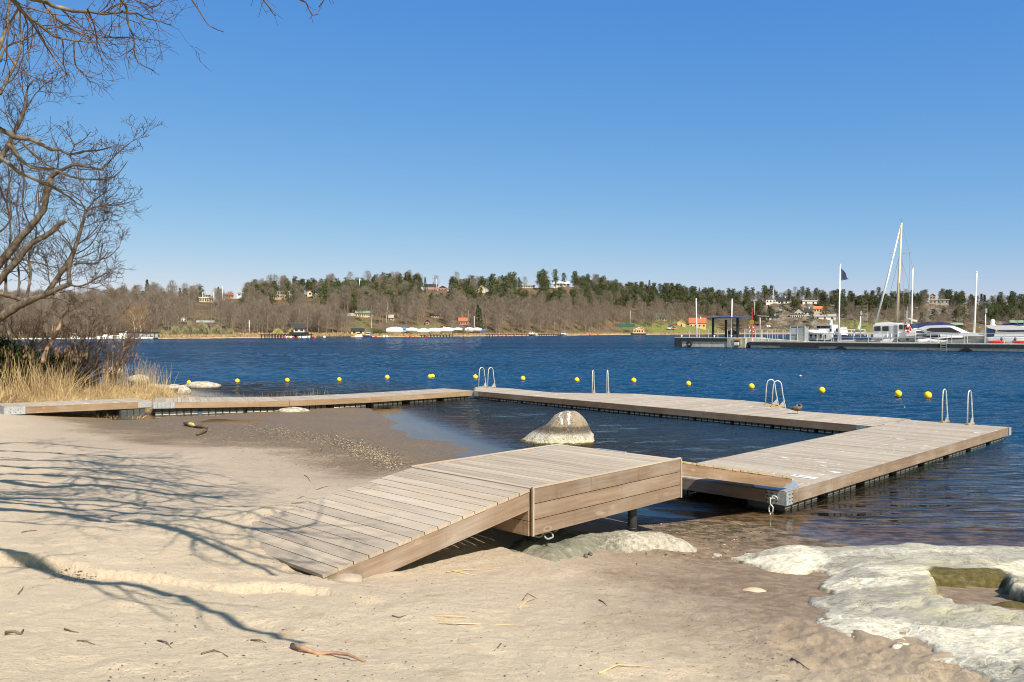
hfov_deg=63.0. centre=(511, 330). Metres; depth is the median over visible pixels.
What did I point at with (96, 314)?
bare tree
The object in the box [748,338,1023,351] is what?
concrete dock
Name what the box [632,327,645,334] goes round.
floating cabin
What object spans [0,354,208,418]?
dry reeds
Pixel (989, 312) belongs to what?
conifer
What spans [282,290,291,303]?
conifer
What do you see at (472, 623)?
straw stalk
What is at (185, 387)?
shore rock
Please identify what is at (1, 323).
bare shrub
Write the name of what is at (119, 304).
bare tree
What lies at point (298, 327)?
boathouse
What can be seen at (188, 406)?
floating deck
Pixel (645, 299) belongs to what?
conifer
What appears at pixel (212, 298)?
bare tree
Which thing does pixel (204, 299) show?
house
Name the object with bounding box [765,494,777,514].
mooring chain
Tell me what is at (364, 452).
shoreline litter
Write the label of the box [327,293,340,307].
bare tree
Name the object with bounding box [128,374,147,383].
shore rock
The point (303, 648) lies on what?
twig
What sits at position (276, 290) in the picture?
conifer
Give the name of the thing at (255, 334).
shore reeds
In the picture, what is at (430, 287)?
house
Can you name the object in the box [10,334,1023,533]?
water
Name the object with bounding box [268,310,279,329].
bare tree
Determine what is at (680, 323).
shed
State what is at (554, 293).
conifer
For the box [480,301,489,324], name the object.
bare tree
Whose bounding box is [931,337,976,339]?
hull window
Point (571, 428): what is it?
boulder
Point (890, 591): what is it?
rock outcrop
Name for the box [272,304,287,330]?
bare tree
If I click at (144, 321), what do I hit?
bare tree
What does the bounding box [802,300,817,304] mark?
house
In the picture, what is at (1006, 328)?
motor yacht
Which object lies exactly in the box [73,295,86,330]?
bare tree
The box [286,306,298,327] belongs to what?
bare tree
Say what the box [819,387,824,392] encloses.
buoy
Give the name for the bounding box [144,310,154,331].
bare tree
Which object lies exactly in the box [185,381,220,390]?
shore rock
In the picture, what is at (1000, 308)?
conifer
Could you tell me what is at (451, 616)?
straw stalk
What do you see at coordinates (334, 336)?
jetty
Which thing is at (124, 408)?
gangway
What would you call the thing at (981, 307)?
conifer
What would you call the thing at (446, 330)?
covered boat
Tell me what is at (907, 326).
lifebuoy
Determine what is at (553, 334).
jetty
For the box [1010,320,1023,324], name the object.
boathouse
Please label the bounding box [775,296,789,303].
house
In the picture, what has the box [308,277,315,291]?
conifer
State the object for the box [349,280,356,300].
bare tree
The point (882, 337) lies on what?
railing
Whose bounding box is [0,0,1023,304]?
sky
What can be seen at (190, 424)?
driftwood log
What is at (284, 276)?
bare tree
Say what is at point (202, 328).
willow thicket
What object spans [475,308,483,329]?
conifer
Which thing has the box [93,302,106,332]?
bare tree
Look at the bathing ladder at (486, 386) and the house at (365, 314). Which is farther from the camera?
the house at (365, 314)
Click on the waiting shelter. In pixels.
(736, 332)
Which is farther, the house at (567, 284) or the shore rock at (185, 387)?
the house at (567, 284)
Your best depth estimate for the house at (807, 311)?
668.29 m
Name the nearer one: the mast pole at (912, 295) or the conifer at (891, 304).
the mast pole at (912, 295)
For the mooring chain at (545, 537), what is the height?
0.157 m
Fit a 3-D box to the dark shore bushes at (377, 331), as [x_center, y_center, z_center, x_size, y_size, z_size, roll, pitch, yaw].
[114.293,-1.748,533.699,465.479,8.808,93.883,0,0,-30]
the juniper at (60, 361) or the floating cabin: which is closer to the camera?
the juniper at (60, 361)
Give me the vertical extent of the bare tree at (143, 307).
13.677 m
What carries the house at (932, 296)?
on the hillside
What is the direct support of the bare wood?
on the hillside
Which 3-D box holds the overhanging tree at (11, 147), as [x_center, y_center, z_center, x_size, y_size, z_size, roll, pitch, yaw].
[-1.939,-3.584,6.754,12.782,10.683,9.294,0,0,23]
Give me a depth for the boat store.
339.42 m
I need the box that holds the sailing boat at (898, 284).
[875,218,916,323]
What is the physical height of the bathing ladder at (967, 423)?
2.269 m
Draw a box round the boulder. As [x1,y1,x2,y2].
[508,411,594,450]
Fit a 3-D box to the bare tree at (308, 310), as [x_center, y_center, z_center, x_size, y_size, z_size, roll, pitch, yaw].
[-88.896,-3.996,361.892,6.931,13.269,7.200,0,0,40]
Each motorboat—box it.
[96,333,112,337]
[363,332,372,336]
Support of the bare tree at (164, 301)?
on the hillside
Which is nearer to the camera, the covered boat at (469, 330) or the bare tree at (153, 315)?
the bare tree at (153, 315)
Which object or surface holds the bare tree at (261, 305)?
on the hillside
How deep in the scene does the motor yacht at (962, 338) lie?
122.21 m
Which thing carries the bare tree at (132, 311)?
on the hillside
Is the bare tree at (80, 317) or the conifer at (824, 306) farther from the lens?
the conifer at (824, 306)
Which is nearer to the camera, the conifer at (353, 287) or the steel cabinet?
the steel cabinet
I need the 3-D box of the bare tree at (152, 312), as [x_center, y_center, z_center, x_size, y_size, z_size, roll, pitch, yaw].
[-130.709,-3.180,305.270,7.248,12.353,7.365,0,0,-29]
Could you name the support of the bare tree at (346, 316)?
on the hillside
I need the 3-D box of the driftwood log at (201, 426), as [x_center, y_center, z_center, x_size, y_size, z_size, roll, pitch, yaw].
[-9.298,2.898,25.063,0.523,0.143,0.164,0,0,35]
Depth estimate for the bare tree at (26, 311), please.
290.05 m
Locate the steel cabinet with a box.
[790,326,808,340]
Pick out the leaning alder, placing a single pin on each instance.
(5, 257)
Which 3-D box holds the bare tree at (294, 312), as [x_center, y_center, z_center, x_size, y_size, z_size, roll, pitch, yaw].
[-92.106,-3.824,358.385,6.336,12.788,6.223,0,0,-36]
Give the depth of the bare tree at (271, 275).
485.74 m
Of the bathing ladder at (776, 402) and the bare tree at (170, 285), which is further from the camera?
the bare tree at (170, 285)
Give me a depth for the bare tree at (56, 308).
291.20 m
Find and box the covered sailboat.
[917,322,955,337]
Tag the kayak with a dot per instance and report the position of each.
(996, 341)
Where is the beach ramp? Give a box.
[248,468,529,578]
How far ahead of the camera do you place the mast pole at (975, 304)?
120.56 m
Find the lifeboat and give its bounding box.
[809,330,823,333]
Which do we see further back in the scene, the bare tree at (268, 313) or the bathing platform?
the bare tree at (268, 313)
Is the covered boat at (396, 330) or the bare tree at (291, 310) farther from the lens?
the covered boat at (396, 330)
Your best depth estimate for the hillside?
541.12 m
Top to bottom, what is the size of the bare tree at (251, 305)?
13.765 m
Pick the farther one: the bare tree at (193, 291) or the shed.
the shed
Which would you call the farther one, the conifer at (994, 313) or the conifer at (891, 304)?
the conifer at (891, 304)
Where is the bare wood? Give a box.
[0,269,1023,331]
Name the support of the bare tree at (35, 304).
on the hillside
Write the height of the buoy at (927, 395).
0.350 m
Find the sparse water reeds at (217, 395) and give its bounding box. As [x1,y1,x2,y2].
[170,389,328,397]
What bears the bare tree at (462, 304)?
on the hillside
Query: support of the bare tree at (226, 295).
on the hillside
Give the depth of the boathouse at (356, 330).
367.53 m
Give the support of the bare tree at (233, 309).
on the hillside
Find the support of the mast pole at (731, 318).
on the pier
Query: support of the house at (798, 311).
on the hillside
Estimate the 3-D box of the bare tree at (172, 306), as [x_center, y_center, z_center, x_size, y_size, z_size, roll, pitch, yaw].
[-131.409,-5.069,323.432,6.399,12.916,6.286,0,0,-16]
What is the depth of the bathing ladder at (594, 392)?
34.77 m
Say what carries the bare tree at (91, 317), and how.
on the hillside
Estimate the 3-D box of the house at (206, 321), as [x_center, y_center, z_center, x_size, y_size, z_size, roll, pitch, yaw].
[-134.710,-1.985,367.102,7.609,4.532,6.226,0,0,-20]
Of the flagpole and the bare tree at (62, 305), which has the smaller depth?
the flagpole
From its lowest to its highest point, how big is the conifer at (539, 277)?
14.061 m
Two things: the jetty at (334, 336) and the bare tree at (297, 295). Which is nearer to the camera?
the jetty at (334, 336)
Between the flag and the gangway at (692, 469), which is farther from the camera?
the flag
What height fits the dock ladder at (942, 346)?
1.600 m
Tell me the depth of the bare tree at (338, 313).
376.73 m
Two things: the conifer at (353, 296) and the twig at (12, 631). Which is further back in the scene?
the conifer at (353, 296)
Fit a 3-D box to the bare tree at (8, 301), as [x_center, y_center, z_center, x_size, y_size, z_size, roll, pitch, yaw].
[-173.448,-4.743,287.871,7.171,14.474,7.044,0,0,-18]
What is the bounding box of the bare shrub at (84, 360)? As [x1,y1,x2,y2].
[0,298,132,388]
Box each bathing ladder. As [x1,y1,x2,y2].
[478,367,495,387]
[591,370,609,393]
[764,379,785,407]
[940,389,974,424]
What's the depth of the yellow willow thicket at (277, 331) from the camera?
340.76 m
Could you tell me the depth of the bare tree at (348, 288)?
443.65 m
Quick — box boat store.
[289,332,308,333]
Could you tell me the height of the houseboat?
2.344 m
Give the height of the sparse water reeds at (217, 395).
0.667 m
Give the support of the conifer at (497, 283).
on the hillside
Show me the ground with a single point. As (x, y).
(130, 508)
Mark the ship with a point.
(829, 329)
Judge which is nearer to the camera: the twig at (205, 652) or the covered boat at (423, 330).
the twig at (205, 652)
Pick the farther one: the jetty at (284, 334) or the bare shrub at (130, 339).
the jetty at (284, 334)
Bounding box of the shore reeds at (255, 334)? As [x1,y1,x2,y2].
[159,331,747,337]
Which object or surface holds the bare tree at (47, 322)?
on the hillside
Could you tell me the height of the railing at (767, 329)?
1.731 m
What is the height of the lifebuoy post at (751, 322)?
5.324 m
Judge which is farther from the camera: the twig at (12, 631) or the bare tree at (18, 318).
the bare tree at (18, 318)
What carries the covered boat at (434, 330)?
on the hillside
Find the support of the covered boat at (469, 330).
on the hillside
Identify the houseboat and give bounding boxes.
[126,332,159,338]
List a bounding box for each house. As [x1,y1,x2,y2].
[196,320,214,322]
[199,297,212,301]
[274,291,289,299]
[307,290,312,296]
[355,311,369,317]
[388,315,393,319]
[424,283,437,290]
[430,313,438,317]
[438,285,446,290]
[458,318,467,325]
[521,284,534,287]
[553,282,569,287]
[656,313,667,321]
[689,317,705,329]
[766,298,775,304]
[766,315,778,319]
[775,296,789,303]
[790,314,804,317]
[795,308,803,313]
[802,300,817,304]
[804,307,810,315]
[813,306,824,313]
[813,314,835,320]
[928,299,948,304]
[930,293,935,299]
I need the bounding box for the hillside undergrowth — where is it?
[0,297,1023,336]
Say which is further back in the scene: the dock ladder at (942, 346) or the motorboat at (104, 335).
the motorboat at (104, 335)
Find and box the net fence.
[618,324,634,326]
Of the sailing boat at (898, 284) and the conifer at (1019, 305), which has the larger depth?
the conifer at (1019, 305)
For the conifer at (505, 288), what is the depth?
520.72 m
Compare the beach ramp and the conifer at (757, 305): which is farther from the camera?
the conifer at (757, 305)
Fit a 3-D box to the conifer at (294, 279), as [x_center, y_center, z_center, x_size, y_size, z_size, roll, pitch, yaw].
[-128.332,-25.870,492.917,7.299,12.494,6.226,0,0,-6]
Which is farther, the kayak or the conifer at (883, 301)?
the conifer at (883, 301)
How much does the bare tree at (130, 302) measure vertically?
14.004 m
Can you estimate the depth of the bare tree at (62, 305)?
311.21 m
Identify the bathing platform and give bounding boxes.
[411,443,681,541]
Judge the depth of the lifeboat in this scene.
137.01 m
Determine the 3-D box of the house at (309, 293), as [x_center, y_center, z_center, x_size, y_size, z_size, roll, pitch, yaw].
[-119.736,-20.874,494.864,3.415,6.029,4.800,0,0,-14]
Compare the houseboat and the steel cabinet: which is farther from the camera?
the houseboat
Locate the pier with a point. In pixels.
(711, 342)
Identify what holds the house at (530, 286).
on the hillside
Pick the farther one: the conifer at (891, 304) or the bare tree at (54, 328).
the conifer at (891, 304)
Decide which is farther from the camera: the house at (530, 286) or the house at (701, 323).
the house at (701, 323)
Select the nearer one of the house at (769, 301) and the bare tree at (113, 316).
the bare tree at (113, 316)
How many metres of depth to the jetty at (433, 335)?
389.87 m
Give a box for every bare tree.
[1,297,16,332]
[9,309,27,334]
[16,294,34,328]
[19,302,39,335]
[27,308,48,335]
[41,306,54,327]
[43,310,53,335]
[44,305,65,332]
[45,301,64,324]
[46,299,64,329]
[55,296,67,330]
[62,307,78,336]
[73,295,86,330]
[76,309,87,333]
[84,305,98,333]
[85,299,101,329]
[89,307,103,327]
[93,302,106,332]
[106,286,118,303]
[107,308,120,332]
[112,300,128,330]
[118,283,130,294]
[121,305,144,331]
[122,301,137,328]
[128,304,152,331]
[131,293,142,303]
[138,312,148,330]
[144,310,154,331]
[146,304,160,331]
[146,307,162,331]
[148,291,159,305]
[148,304,160,331]
[156,296,168,325]
[157,298,173,324]
[165,279,175,293]
[165,302,180,326]
[168,296,179,321]
[177,292,189,316]
[189,285,199,301]
[202,296,216,327]
[215,293,226,311]
[220,293,231,315]
[224,301,237,323]
[248,302,259,329]
[249,309,267,331]
[253,302,269,332]
[260,307,276,331]
[265,274,273,286]
[265,305,277,330]
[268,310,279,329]
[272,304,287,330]
[278,275,287,290]
[282,303,289,330]
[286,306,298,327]
[290,307,300,322]
[291,289,305,302]
[294,293,305,309]
[300,304,313,320]
[301,307,314,331]
[310,306,325,332]
[320,304,331,331]
[325,286,336,308]
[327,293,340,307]
[334,307,343,331]
[340,309,354,327]
[342,286,351,301]
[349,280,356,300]
[367,301,376,327]
[382,297,390,320]
[396,294,405,319]
[458,296,467,317]
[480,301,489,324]
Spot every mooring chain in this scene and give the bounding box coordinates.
[534,529,558,539]
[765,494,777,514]
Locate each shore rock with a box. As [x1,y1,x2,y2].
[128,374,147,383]
[159,385,177,389]
[174,385,190,393]
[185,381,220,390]
[277,407,308,411]
[334,573,362,581]
[742,587,765,591]
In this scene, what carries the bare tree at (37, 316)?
on the hillside
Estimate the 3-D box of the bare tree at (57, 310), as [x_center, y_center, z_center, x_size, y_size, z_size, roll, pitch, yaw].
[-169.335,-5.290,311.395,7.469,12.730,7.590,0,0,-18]
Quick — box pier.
[674,337,765,347]
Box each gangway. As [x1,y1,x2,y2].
[0,398,151,417]
[679,461,791,487]
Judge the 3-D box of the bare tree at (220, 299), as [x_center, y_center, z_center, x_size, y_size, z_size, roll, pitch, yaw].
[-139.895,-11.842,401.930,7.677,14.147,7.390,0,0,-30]
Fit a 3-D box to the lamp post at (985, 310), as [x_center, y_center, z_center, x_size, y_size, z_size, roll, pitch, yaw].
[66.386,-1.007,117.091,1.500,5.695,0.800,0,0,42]
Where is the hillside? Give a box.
[0,286,1023,339]
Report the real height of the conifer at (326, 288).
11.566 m
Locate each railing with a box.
[744,329,789,338]
[755,330,785,338]
[790,333,840,341]
[848,333,1018,343]
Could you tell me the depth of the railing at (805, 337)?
131.79 m
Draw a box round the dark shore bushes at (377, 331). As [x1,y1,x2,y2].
[371,323,968,333]
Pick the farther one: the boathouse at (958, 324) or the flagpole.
the boathouse at (958, 324)
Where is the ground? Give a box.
[0,384,1023,681]
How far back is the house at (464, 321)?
448.34 m
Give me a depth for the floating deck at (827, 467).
17.11 m
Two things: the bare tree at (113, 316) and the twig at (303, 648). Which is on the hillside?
the bare tree at (113, 316)
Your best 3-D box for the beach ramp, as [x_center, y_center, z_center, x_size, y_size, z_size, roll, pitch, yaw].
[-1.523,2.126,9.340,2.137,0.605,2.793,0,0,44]
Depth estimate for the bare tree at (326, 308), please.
371.81 m
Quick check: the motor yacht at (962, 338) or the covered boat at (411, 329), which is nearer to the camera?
the motor yacht at (962, 338)
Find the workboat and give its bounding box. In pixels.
[834,311,925,341]
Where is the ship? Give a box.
[809,321,864,341]
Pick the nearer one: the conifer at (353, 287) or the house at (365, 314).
the house at (365, 314)
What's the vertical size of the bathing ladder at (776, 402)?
2.219 m
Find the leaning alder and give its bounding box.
[0,0,167,322]
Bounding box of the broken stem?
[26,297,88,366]
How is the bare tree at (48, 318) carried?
on the hillside
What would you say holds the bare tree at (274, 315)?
on the hillside
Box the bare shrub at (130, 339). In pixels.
[28,313,155,390]
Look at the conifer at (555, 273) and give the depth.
623.48 m
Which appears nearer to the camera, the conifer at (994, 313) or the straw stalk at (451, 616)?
the straw stalk at (451, 616)
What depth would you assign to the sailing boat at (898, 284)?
132.04 m
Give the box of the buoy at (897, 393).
[894,390,901,396]
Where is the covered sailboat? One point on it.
(919, 325)
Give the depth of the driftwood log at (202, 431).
23.48 m
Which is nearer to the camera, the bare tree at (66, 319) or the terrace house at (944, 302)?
the bare tree at (66, 319)
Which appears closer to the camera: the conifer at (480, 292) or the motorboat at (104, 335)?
the motorboat at (104, 335)
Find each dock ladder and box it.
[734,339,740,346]
[940,341,945,350]
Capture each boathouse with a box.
[293,323,304,331]
[351,328,364,335]
[951,323,962,326]
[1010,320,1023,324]
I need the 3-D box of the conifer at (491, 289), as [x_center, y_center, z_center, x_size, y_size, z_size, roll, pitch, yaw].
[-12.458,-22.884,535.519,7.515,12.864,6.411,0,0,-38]
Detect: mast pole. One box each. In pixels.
[696,298,697,336]
[731,299,732,334]
[911,268,913,317]
[973,271,977,332]
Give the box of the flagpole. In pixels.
[838,264,840,341]
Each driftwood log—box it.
[183,421,197,427]
[196,424,207,428]
[196,428,207,434]
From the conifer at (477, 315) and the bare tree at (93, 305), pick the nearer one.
the bare tree at (93, 305)
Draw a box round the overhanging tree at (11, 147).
[0,0,332,242]
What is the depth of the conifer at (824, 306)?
651.94 m
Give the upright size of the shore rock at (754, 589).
0.074 m
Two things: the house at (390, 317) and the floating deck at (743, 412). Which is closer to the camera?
the floating deck at (743, 412)
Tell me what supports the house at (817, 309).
on the hillside
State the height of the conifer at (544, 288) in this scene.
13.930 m
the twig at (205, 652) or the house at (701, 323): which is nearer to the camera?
the twig at (205, 652)
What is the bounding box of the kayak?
[988,340,1003,342]
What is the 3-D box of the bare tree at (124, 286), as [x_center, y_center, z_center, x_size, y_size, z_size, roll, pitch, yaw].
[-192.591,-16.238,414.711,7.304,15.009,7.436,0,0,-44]
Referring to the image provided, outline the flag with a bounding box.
[841,269,847,280]
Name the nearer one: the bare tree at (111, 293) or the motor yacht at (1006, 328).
the motor yacht at (1006, 328)
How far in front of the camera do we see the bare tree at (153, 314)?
313.59 m
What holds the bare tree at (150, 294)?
on the hillside
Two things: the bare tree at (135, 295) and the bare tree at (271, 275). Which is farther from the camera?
the bare tree at (271, 275)
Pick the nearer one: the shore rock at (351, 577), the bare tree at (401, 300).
the shore rock at (351, 577)
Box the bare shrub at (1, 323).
[0,302,86,378]
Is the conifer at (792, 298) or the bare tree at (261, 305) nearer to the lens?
the bare tree at (261, 305)
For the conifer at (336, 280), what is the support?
on the hillside
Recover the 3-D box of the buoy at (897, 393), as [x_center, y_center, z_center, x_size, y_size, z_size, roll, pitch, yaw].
[17.533,2.877,37.917,0.315,0.335,0.315,0,0,24]
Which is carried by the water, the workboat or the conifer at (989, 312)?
the workboat
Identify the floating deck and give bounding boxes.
[152,388,473,415]
[474,387,910,434]
[679,420,1010,513]
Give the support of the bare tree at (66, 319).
on the hillside
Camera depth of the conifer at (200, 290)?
458.48 m
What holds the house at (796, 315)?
on the hillside
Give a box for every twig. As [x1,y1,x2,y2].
[4,629,23,634]
[201,649,227,656]
[290,643,365,661]
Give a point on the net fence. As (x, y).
(626, 325)
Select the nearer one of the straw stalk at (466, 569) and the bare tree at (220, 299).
the straw stalk at (466, 569)
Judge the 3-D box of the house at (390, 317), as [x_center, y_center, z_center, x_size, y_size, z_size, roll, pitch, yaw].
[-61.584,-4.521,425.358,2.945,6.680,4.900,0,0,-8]
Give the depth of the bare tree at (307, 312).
377.59 m
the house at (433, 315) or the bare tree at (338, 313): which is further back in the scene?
the house at (433, 315)
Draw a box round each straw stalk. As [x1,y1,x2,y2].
[436,615,478,618]
[439,622,522,625]
[446,569,483,571]
[598,664,649,673]
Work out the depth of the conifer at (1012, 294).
725.87 m
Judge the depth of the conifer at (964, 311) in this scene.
623.57 m
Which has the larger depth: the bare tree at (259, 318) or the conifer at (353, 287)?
the conifer at (353, 287)
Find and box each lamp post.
[859,306,861,336]
[984,302,991,342]
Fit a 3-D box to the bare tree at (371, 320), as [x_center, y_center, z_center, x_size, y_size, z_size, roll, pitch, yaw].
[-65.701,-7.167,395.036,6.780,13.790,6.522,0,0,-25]
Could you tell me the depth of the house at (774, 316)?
667.67 m
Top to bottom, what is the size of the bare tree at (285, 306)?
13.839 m
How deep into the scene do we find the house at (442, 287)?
575.60 m
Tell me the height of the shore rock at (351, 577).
0.115 m
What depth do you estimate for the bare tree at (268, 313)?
352.37 m
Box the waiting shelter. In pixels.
[709,316,752,337]
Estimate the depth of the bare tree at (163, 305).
343.86 m
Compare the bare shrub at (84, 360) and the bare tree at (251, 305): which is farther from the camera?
the bare tree at (251, 305)
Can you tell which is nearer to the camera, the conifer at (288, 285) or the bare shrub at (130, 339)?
the bare shrub at (130, 339)
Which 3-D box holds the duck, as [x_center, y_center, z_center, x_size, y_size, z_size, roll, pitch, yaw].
[9.001,2.489,26.452,0.382,0.322,0.206,0,0,12]
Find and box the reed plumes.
[0,343,145,364]
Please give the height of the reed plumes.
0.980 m
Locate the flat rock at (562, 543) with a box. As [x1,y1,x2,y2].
[508,528,697,561]
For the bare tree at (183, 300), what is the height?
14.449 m
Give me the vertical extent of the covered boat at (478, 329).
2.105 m
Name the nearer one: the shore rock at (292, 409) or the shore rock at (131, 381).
the shore rock at (292, 409)
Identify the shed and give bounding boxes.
[677,319,684,326]
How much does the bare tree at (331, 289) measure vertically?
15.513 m
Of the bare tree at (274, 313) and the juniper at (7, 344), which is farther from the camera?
the bare tree at (274, 313)
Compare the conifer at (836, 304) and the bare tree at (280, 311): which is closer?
the bare tree at (280, 311)
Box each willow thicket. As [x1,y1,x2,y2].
[161,320,233,335]
[270,328,293,336]
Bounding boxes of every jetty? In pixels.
[21,336,151,339]
[260,333,312,337]
[316,335,350,336]
[420,334,452,336]
[486,333,563,335]
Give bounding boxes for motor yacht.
[913,325,990,342]
[986,319,1023,342]
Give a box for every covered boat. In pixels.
[386,327,402,333]
[406,328,416,331]
[417,328,428,332]
[429,328,440,332]
[440,327,452,332]
[465,327,472,331]
[472,328,481,331]
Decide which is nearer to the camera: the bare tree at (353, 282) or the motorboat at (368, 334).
the motorboat at (368, 334)
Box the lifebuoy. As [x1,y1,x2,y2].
[904,325,910,332]
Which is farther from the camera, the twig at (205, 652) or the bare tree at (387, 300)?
the bare tree at (387, 300)
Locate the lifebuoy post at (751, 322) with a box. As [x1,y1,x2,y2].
[749,320,753,337]
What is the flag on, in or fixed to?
attached to the flagpole
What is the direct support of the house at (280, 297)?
on the hillside
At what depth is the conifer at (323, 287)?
460.06 m
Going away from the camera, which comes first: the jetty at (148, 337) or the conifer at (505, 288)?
the jetty at (148, 337)
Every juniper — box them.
[0,335,51,390]
[43,351,99,388]
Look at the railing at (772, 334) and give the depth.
140.19 m
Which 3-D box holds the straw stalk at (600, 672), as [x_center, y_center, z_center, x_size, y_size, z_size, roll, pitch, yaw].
[0.604,1.935,4.799,0.124,0.117,0.498,0,0,43]
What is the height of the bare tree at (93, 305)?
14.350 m
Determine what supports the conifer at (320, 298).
on the hillside
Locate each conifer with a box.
[196,285,205,296]
[269,284,279,298]
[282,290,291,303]
[285,281,291,291]
[291,276,298,284]
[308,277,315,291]
[313,291,324,304]
[320,283,327,302]
[324,286,332,302]
[334,278,340,286]
[349,293,356,305]
[351,282,357,292]
[473,304,481,332]
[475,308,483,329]
[476,286,482,296]
[488,285,494,296]
[493,280,501,291]
[502,287,511,297]
[535,273,542,290]
[542,286,547,297]
[550,289,559,300]
[551,269,558,286]
[641,295,648,309]
[755,302,763,318]
[789,296,795,308]
[819,302,828,319]
[833,298,838,309]
[882,299,887,309]
[887,299,895,310]
[958,306,970,319]
[977,304,984,319]
[986,308,993,324]
[991,309,998,324]
[995,306,1001,320]
[1010,291,1015,299]
[1017,302,1023,319]
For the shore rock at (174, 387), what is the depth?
39.07 m
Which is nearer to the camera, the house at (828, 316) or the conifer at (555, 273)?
the conifer at (555, 273)
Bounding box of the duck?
[790,404,801,413]
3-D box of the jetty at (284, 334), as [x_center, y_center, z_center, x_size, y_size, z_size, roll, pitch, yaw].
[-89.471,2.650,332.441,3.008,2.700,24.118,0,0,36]
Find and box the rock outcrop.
[731,543,1023,681]
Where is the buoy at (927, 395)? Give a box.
[924,391,931,398]
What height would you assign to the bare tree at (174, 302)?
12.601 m
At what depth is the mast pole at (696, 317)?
146.67 m
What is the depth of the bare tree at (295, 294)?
422.54 m
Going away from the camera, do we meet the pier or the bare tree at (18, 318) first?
the pier
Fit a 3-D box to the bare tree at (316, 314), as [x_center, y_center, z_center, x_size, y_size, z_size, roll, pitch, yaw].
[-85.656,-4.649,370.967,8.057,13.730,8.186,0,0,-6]
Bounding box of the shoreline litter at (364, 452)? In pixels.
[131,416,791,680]

